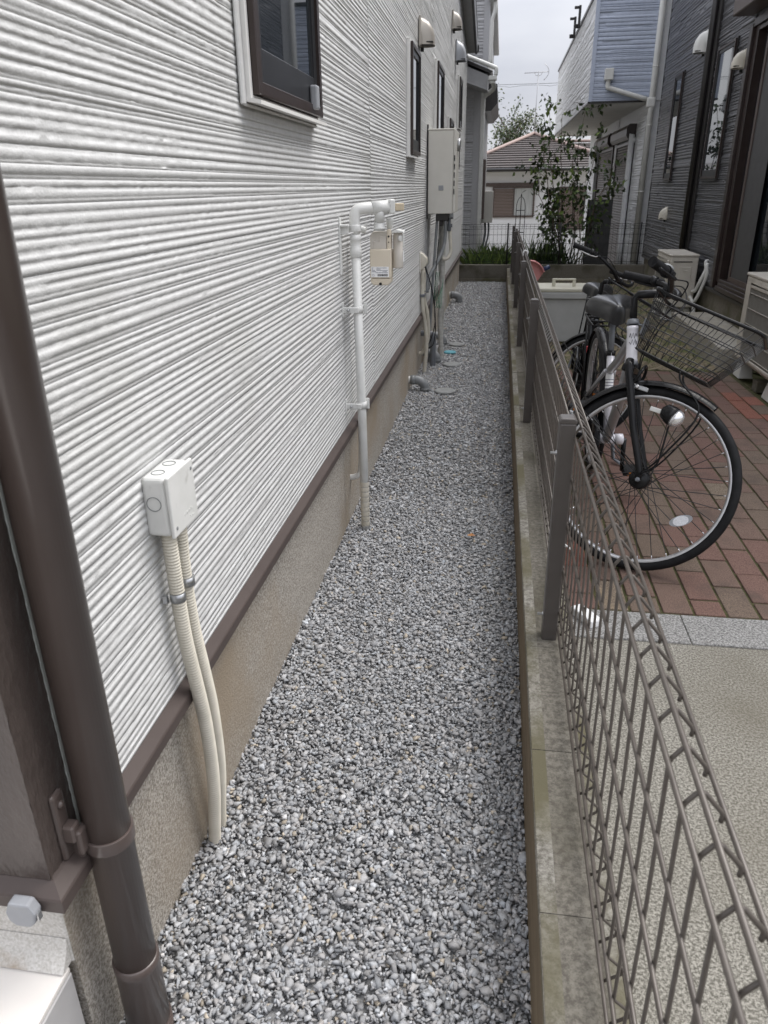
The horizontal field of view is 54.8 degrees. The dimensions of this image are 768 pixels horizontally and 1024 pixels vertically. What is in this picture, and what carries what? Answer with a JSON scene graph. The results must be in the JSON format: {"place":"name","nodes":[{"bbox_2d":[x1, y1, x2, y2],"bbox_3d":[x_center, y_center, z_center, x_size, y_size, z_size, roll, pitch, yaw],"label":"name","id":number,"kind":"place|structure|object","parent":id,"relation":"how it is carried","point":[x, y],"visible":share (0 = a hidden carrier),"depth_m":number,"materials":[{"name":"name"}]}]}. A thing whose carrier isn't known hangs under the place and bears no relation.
{"place":"outdoors","nodes":[
{"label":"outdoors","id":0,"kind":"place"},
{"bbox_2d":[498,83,553,87],"bbox_3d":[4.805,-14.858,25.819,9.001,0.124,0.016,3,24,8],"label":"overhead cable","id":1,"kind":"object","parent":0,"point":[524,85],"visible":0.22,"depth_m":25.82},
{"bbox_2d":[487,0,590,150],"label":"sky","id":2,"kind":"structure","parent":0,"point":[533,34],"materials":[{"name":"white"}]},
{"bbox_2d":[571,604,598,627],"bbox_3d":[0.663,0.342,2.438,0.045,0.030,0.110,-11,25,-21],"label":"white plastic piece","id":3,"kind":"object","parent":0,"point":[592,618],"visible":0.34,"depth_m":2.42,"materials":[{"name":"white plastic"}]},
{"bbox_2d":[533,282,760,375],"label":"yard soil","id":4,"kind":"structure","parent":0,"point":[658,366],"depth_m":6.51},
{"bbox_2d":[535,278,589,341],"bbox_3d":[1.646,-1.886,6.873,0.480,0.546,0.430,3,24,8],"label":"storage box","id":5,"kind":"object","parent":4,"relation":"on","point":[565,303],"visible":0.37,"depth_m":6.71,"materials":[{"name":"grey plastic"}]},
{"bbox_2d":[652,249,708,319],"bbox_3d":[3.109,-2.389,7.816,0.386,0.655,0.888,3,24,8],"label":"air conditioner","id":6,"kind":"object","parent":4,"relation":"on","point":[683,263],"visible":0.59,"depth_m":7.53,"materials":[{"name":"white plastic"}]},
{"bbox_2d":[670,312,758,373],"bbox_3d":[2.889,-1.506,6.493,0.374,0.202,1.840,3,24,8],"label":"concrete step","id":7,"kind":"object","parent":4,"relation":"on","point":[714,320],"visible":0.46,"depth_m":6.34,"materials":[{"name":"grey concrete"}]},
{"bbox_2d":[547,368,767,620],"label":"brick paving","id":8,"kind":"structure","parent":0,"point":[725,575],"depth_m":3.25,"materials":[{"name":"red brick"}]},
{"bbox_2d":[552,242,668,437],"bbox_3d":[1.294,-1.119,4.515,0.653,1.042,1.405,3,24,8],"label":"bicycle","id":9,"kind":"object","parent":8,"relation":"on","point":[590,289],"visible":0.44,"depth_m":4.16,"materials":[{"name":"black metal"}]},
{"bbox_2d":[549,256,767,570],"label":"bicycle","id":10,"kind":"object","parent":8,"relation":"on","point":[614,311],"visible":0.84,"depth_m":2.67,"materials":[{"name":"black metal"}]},
{"bbox_2d":[751,379,767,392],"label":"concrete foot block","id":11,"kind":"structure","parent":8,"relation":"on","point":[758,385],"depth_m":5.10,"materials":[{"name":"grey concrete"}]},
{"bbox_2d":[733,272,767,401],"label":"air conditioner","id":12,"kind":"object","parent":11,"relation":"on","point":[754,314],"visible":0.8,"depth_m":5.08,"materials":[{"name":"white plastic"}]},
{"bbox_2d":[575,637,767,1023],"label":"concrete apron","id":13,"kind":"object","parent":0,"point":[726,690],"depth_m":1.71,"materials":[{"name":"grey concrete"}]},
{"bbox_2d":[735,374,767,402],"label":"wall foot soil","id":14,"kind":"structure","parent":0,"point":[748,382],"depth_m":5.46,"materials":[{"name":"brown soil"}]},
{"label":"ground","id":15,"kind":"structure","parent":0,"visible":0},
{"bbox_2d":[0,967,84,1023],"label":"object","id":16,"kind":"object","parent":15,"relation":"on","point":[29,997],"visible":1,"depth_m":1.09,"materials":[{"name":"white plastic"}]},
{"bbox_2d":[0,0,478,1023],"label":"white house","id":17,"kind":"structure","parent":15,"relation":"on","point":[188,182],"depth_m":1.43,"materials":[{"name":"white"}]},
{"bbox_2d":[6,894,42,926],"bbox_3d":[-0.492,0.546,1.015,0.046,0.043,0.017,3,24,8],"label":"flashing end cap","id":18,"kind":"object","parent":17,"relation":"attached to","point":[24,910],"visible":1,"depth_m":1.01,"materials":[{"name":"grey plastic"}]},
{"bbox_2d":[0,166,174,1023],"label":"brown downspout","id":19,"kind":"object","parent":17,"relation":"attached to","point":[102,834],"visible":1,"depth_m":0.94,"materials":[{"name":"brown plastic"}]},
{"bbox_2d":[141,458,226,844],"bbox_3d":[-0.367,0.334,1.462,0.059,0.909,0.136,3,24,8],"label":"junction box","id":20,"kind":"object","parent":17,"relation":"attached to","point":[168,490],"visible":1,"depth_m":1.35,"materials":[{"name":"beige plastic"}]},
{"bbox_2d":[232,0,326,127],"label":"window","id":21,"kind":"structure","parent":17,"relation":"in","point":[278,51],"depth_m":1.79,"materials":[{"name":"black glass"}]},
{"bbox_2d":[338,199,403,530],"bbox_3d":[-0.053,-0.516,2.927,0.259,1.323,0.178,3,24,8],"label":"gas riser","id":22,"kind":"object","parent":17,"relation":"attached to","point":[379,209],"visible":0.99,"depth_m":2.78,"materials":[{"name":"white painted metal"},{"name":"ivory pvc"}]},
{"bbox_2d":[370,218,404,285],"bbox_3d":[0.013,-0.969,2.764,0.126,0.234,0.119,3,24,8],"label":"gas meter","id":23,"kind":"object","parent":22,"relation":"attached to","point":[386,252],"visible":1,"depth_m":2.75,"materials":[{"name":"paint"}]},
{"bbox_2d":[406,37,421,159],"bbox_3d":[0.183,-2.458,4.460,0.046,0.606,0.482,3,24,8],"label":"window","id":24,"kind":"structure","parent":17,"relation":"in","point":[413,55],"depth_m":4.34,"materials":[{"name":"black glass"}]},
{"bbox_2d":[408,375,429,391],"bbox_3d":[0.242,-0.881,5.204,0.156,0.158,0.067,3,24,8],"label":"drain elbow","id":25,"kind":"object","parent":17,"relation":"attached to","point":[422,382],"visible":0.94,"depth_m":5.17,"materials":[{"name":"grey plastic"}]},
{"bbox_2d":[419,251,429,372],"bbox_3d":[0.294,-1.482,5.602,0.106,0.922,0.214,3,24,8],"label":"conduit entry cover","id":26,"kind":"object","parent":17,"relation":"attached to","point":[423,260],"visible":0.97,"depth_m":5.56,"materials":[{"name":"beige plastic"}]},
{"bbox_2d":[419,15,434,51],"bbox_3d":[0.276,-3.031,4.707,0.097,0.184,0.159,3,24,8],"label":"vent hood","id":27,"kind":"object","parent":17,"relation":"attached to","point":[426,36],"visible":1,"depth_m":4.65,"materials":[{"name":"white plastic"}]},
{"bbox_2d":[421,330,435,365],"bbox_3d":[0.349,-1.288,5.925,0.131,0.324,0.045,3,24,8],"label":"drain standpipe","id":28,"kind":"object","parent":17,"relation":"attached to","point":[433,355],"visible":0.69,"depth_m":5.90,"materials":[{"name":"grey plastic"}]},
{"bbox_2d":[422,349,440,363],"bbox_3d":[0.385,-1.259,6.064,0.166,0.158,0.067,3,24,8],"label":"drain elbow","id":29,"kind":"object","parent":17,"relation":"attached to","point":[438,358],"visible":0.31,"depth_m":6.03,"materials":[{"name":"grey plastic"}]},
{"bbox_2d":[424,239,442,348],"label":"loose cables","id":30,"kind":"object","parent":17,"relation":"hanging from","point":[436,273],"visible":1,"depth_m":5.65,"materials":[{"name":"grey plastic"}]},
{"bbox_2d":[434,58,444,128],"bbox_3d":[0.460,-3.300,6.182,0.040,0.749,0.628,3,24,8],"label":"window","id":31,"kind":"structure","parent":17,"relation":"in","point":[439,73],"depth_m":5.94,"materials":[{"name":"glass"}]},
{"bbox_2d":[434,332,446,344],"bbox_3d":[0.494,-1.558,6.744,0.166,0.158,0.067,3,24,8],"label":"drain elbow","id":32,"kind":"object","parent":17,"relation":"attached to","point":[444,340],"visible":0.27,"depth_m":6.71,"materials":[{"name":"grey plastic"}]},
{"bbox_2d":[426,124,460,361],"bbox_3d":[0.463,-2.076,5.881,0.238,1.761,0.568,3,24,8],"label":"water heater","id":33,"kind":"object","parent":17,"relation":"attached to","point":[443,147],"visible":0.93,"depth_m":5.60,"materials":[{"name":"grey metal"}]},
{"bbox_2d":[447,116,453,127],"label":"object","id":34,"kind":"structure","parent":17,"relation":"in","point":[450,123],"depth_m":7.32,"materials":[{"name":"white paint"}]},
{"bbox_2d":[449,291,462,302],"bbox_3d":[0.889,-2.643,9.184,0.173,0.180,0.091,3,24,8],"label":"drain elbow","id":35,"kind":"object","parent":17,"relation":"attached to","point":[457,296],"visible":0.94,"depth_m":9.14,"materials":[{"name":"grey plastic"}]},
{"bbox_2d":[452,10,461,33],"bbox_3d":[0.725,-4.835,7.320,0.097,0.184,0.159,3,24,8],"label":"vent hood","id":36,"kind":"object","parent":17,"relation":"attached to","point":[456,22],"visible":1,"depth_m":7.27,"materials":[{"name":"white plastic"}]},
{"bbox_2d":[457,75,462,131],"bbox_3d":[0.906,-4.855,8.833,0.046,0.556,0.502,3,24,8],"label":"window","id":37,"kind":"structure","parent":17,"relation":"in","point":[460,82],"depth_m":8.67,"materials":[{"name":"white paint"}]},
{"bbox_2d":[455,39,465,64],"bbox_3d":[0.836,-4.967,8.017,0.112,0.226,0.191,3,24,8],"label":"vent hood","id":38,"kind":"object","parent":17,"relation":"attached to","point":[460,53],"visible":1,"depth_m":7.95,"materials":[{"name":"white plastic"}]},
{"bbox_2d":[119,281,530,1023],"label":"gravel","id":39,"kind":"structure","parent":15,"relation":"on","point":[485,301],"depth_m":1.81,"materials":[{"name":"grey gravel"}]},
{"bbox_2d":[434,387,454,394],"bbox_3d":[0.424,-0.846,5.180,0.144,0.016,0.144,3,24,8],"label":"drain cover","id":40,"kind":"object","parent":39,"relation":"on","point":[444,391],"visible":1,"depth_m":5.16,"materials":[{"name":"grey concrete"}]},
{"bbox_2d":[444,350,455,353],"bbox_3d":[0.568,-1.378,6.391,0.104,0.016,0.104,3,24,8],"label":"drain cover","id":41,"kind":"object","parent":39,"relation":"on","point":[449,352],"visible":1,"depth_m":6.37,"materials":[{"name":"blue plastic"}]},
{"bbox_2d":[443,362,460,366],"bbox_3d":[0.547,-1.185,5.949,0.144,0.016,0.144,3,24,8],"label":"drain cover","id":42,"kind":"object","parent":39,"relation":"on","point":[451,364],"visible":1,"depth_m":5.92,"materials":[{"name":"grey plastic"}]},
{"bbox_2d":[449,342,464,346],"bbox_3d":[0.658,-1.516,6.703,0.140,0.016,0.140,3,24,8],"label":"drain cover","id":43,"kind":"object","parent":39,"relation":"on","point":[456,344],"visible":1,"depth_m":6.67,"materials":[{"name":"grey plastic"}]},
{"bbox_2d":[460,0,498,263],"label":"grey house","id":44,"kind":"structure","parent":15,"relation":"on","point":[482,110],"depth_m":11.56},
{"bbox_2d":[481,191,492,250],"bbox_3d":[1.797,-5.001,13.108,0.213,1.237,0.350,3,24,8],"label":"neighbour water heater","id":45,"kind":"object","parent":44,"relation":"attached to","point":[488,206],"visible":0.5,"depth_m":12.84,"materials":[{"name":"beige metal"}]},
{"bbox_2d":[460,240,525,263],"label":"weeds","id":46,"kind":"object","parent":15,"relation":"on","point":[486,251],"visible":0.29,"depth_m":11.43,"materials":[{"name":"green plant"}]},
{"bbox_2d":[515,193,525,242],"bbox_3d":[2.184,-4.583,11.933,0.150,1.000,0.152,3,24,8],"label":"garden obelisk","id":47,"kind":"object","parent":46,"relation":"on","point":[521,197],"visible":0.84,"depth_m":11.82,"materials":[{"name":"black metal"}]},
{"bbox_2d":[487,83,544,149],"bbox_3d":[4.328,-13.556,29.571,4.176,6.064,3.233,3,24,8],"label":"leafy tree","id":48,"kind":"object","parent":15,"relation":"on","point":[512,130],"visible":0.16,"depth_m":28.40,"materials":[{"name":"green plant"}]},
{"bbox_2d":[504,231,569,263],"bbox_3d":[2.314,-3.971,11.333,1.055,0.675,1.208,-18,29,-33],"label":"strap leaf plant","id":49,"kind":"object","parent":15,"relation":"on","point":[533,252],"visible":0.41,"depth_m":11.22,"materials":[{"name":"green plant"}]},
{"bbox_2d":[484,131,590,263],"bbox_3d":[5.697,-11.279,26.527,8.100,4.084,10.110,3,24,8],"label":"white bungalow","id":50,"kind":"object","parent":15,"relation":"on","point":[505,186],"visible":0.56,"depth_m":22.76,"materials":[{"name":"paint"}]},
{"bbox_2d":[492,186,534,216],"bbox_3d":[3.966,-9.513,22.755,1.280,0.875,0.048,3,24,8],"label":"window","id":51,"kind":"structure","parent":50,"relation":"in","point":[507,203],"depth_m":22.75,"materials":[{"name":"glass"}]},
{"bbox_2d":[522,64,548,135],"bbox_3d":[5.027,-13.607,24.623,0.826,2.221,0.910,3,24,8],"label":"tv antenna","id":52,"kind":"object","parent":50,"relation":"on","point":[538,72],"visible":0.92,"depth_m":24.50,"materials":[{"name":"metal"}]},
{"bbox_2d":[556,186,585,229],"bbox_3d":[5.710,-9.250,22.591,0.800,1.220,0.048,3,24,8],"label":"window","id":53,"kind":"structure","parent":50,"relation":"in","point":[569,210],"depth_m":22.59,"materials":[{"name":"grey glass"}]},
{"bbox_2d":[523,118,563,138],"bbox_3d":[6.487,-13.397,30.343,2.945,5.098,2.918,14,27,30],"label":"leafy tree","id":54,"kind":"object","parent":15,"relation":"on","point":[536,128],"visible":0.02,"depth_m":29.65,"materials":[{"name":"green plant"}]},
{"bbox_2d":[459,264,644,282],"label":"end block wall","id":55,"kind":"structure","parent":15,"relation":"on","point":[587,273],"depth_m":10.91,"materials":[{"name":"concrete"}]},
{"bbox_2d":[461,222,646,264],"bbox_3d":[2.440,-3.913,10.829,2.625,0.580,0.033,3,24,8],"label":"wire fence","id":56,"kind":"object","parent":55,"relation":"on","point":[559,238],"visible":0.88,"depth_m":10.77,"materials":[{"name":"grey metal"}]},
{"bbox_2d":[535,236,586,263],"bbox_3d":[2.597,-3.942,11.372,1.093,0.623,1.087,13,27,29],"label":"strap leaf plant","id":57,"kind":"object","parent":15,"relation":"on","point":[564,256],"visible":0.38,"depth_m":11.28,"materials":[{"name":"green plant"}]},
{"bbox_2d":[512,93,626,263],"bbox_3d":[2.762,-4.880,11.090,1.686,2.516,0.870,3,24,8],"label":"leafy shrub","id":58,"kind":"object","parent":15,"relation":"on","point":[554,207],"visible":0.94,"depth_m":11.05,"materials":[{"name":"green plant"}]},
{"bbox_2d":[506,268,637,1023],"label":"block kerb","id":59,"kind":"structure","parent":15,"relation":"on","point":[564,980],"depth_m":1.48,"materials":[{"name":"grey concrete"}]},
{"bbox_2d":[510,226,767,1023],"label":"fence","id":60,"kind":"object","parent":59,"relation":"on","point":[542,382],"visible":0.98,"depth_m":1.16,"materials":[{"name":"metal"}]},
{"bbox_2d":[530,260,550,280],"bbox_3d":[1.322,-2.044,6.283,0.175,0.172,0.074,3,24,8],"label":"dustpan","id":61,"kind":"object","parent":60,"relation":"hanging from","point":[539,270],"visible":0.91,"depth_m":6.30,"materials":[{"name":"pink plastic"}]},
{"bbox_2d":[582,199,612,264],"bbox_3d":[3.566,-4.592,12.420,0.400,1.190,0.040,3,24,8],"label":"screen board","id":62,"kind":"object","parent":15,"relation":"on","point":[603,237],"visible":0.44,"depth_m":12.37,"materials":[{"name":"black wood"}]},
{"bbox_2d":[554,0,671,263],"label":"pale blue house","id":63,"kind":"structure","parent":15,"relation":"on","point":[619,36],"depth_m":11.12,"materials":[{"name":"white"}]},
{"bbox_2d":[569,5,581,38],"bbox_3d":[3.218,-8.248,12.499,0.110,0.326,0.956,3,24,8],"label":"drying bracket","id":64,"kind":"object","parent":63,"relation":"attached to","point":[577,26],"visible":1,"depth_m":12.13,"materials":[{"name":"metal"}]},
{"bbox_2d":[604,0,666,263],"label":"white downpipe","id":65,"kind":"object","parent":63,"relation":"attached to","point":[608,79],"visible":0.98,"depth_m":10.46,"materials":[{"name":"plastic"}]},
{"bbox_2d":[573,610,767,650],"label":"stone edging","id":66,"kind":"object","parent":15,"relation":"on","point":[716,632],"visible":0.46,"depth_m":2.37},
{"bbox_2d":[641,0,767,328],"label":"charcoal house","id":67,"kind":"structure","parent":15,"relation":"on","point":[709,184],"depth_m":7.25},
{"bbox_2d":[658,207,667,221],"bbox_3d":[3.509,-3.748,9.338,0.092,0.174,0.138,3,24,8],"label":"vent hood","id":68,"kind":"object","parent":67,"relation":"attached to","point":[663,213],"visible":1,"depth_m":9.29,"materials":[{"name":"beige plastic"}]},
{"bbox_2d":[661,70,685,181],"bbox_3d":[3.550,-4.702,9.095,0.044,1.196,0.462,3,24,8],"label":"window","id":69,"kind":"structure","parent":67,"relation":"in","point":[679,85],"depth_m":9.06,"materials":[{"name":"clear glass"}]},
{"bbox_2d":[692,29,708,56],"bbox_3d":[3.341,-4.953,7.842,0.122,0.236,0.180,3,24,8],"label":"vent hood","id":70,"kind":"object","parent":67,"relation":"attached to","point":[700,44],"visible":0.89,"depth_m":7.79,"materials":[{"name":"white plastic"}]},
{"bbox_2d":[698,35,740,180],"bbox_3d":[3.247,-3.872,7.206,0.044,1.196,0.652,3,24,8],"label":"window","id":71,"kind":"structure","parent":67,"relation":"in","point":[723,82],"depth_m":7.17,"materials":[{"name":"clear glass"}]},
{"bbox_2d":[730,48,746,72],"bbox_3d":[3.122,-3.976,6.540,0.102,0.174,0.148,3,24,8],"label":"vent hood","id":72,"kind":"object","parent":67,"relation":"attached to","point":[738,62],"visible":0.83,"depth_m":6.50,"materials":[{"name":"beige plastic"}]},
{"bbox_2d":[710,0,767,303],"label":"sliding door","id":73,"kind":"structure","parent":67,"relation":"in","point":[741,248],"depth_m":6.32,"materials":[{"name":"black glass"}]}
]}

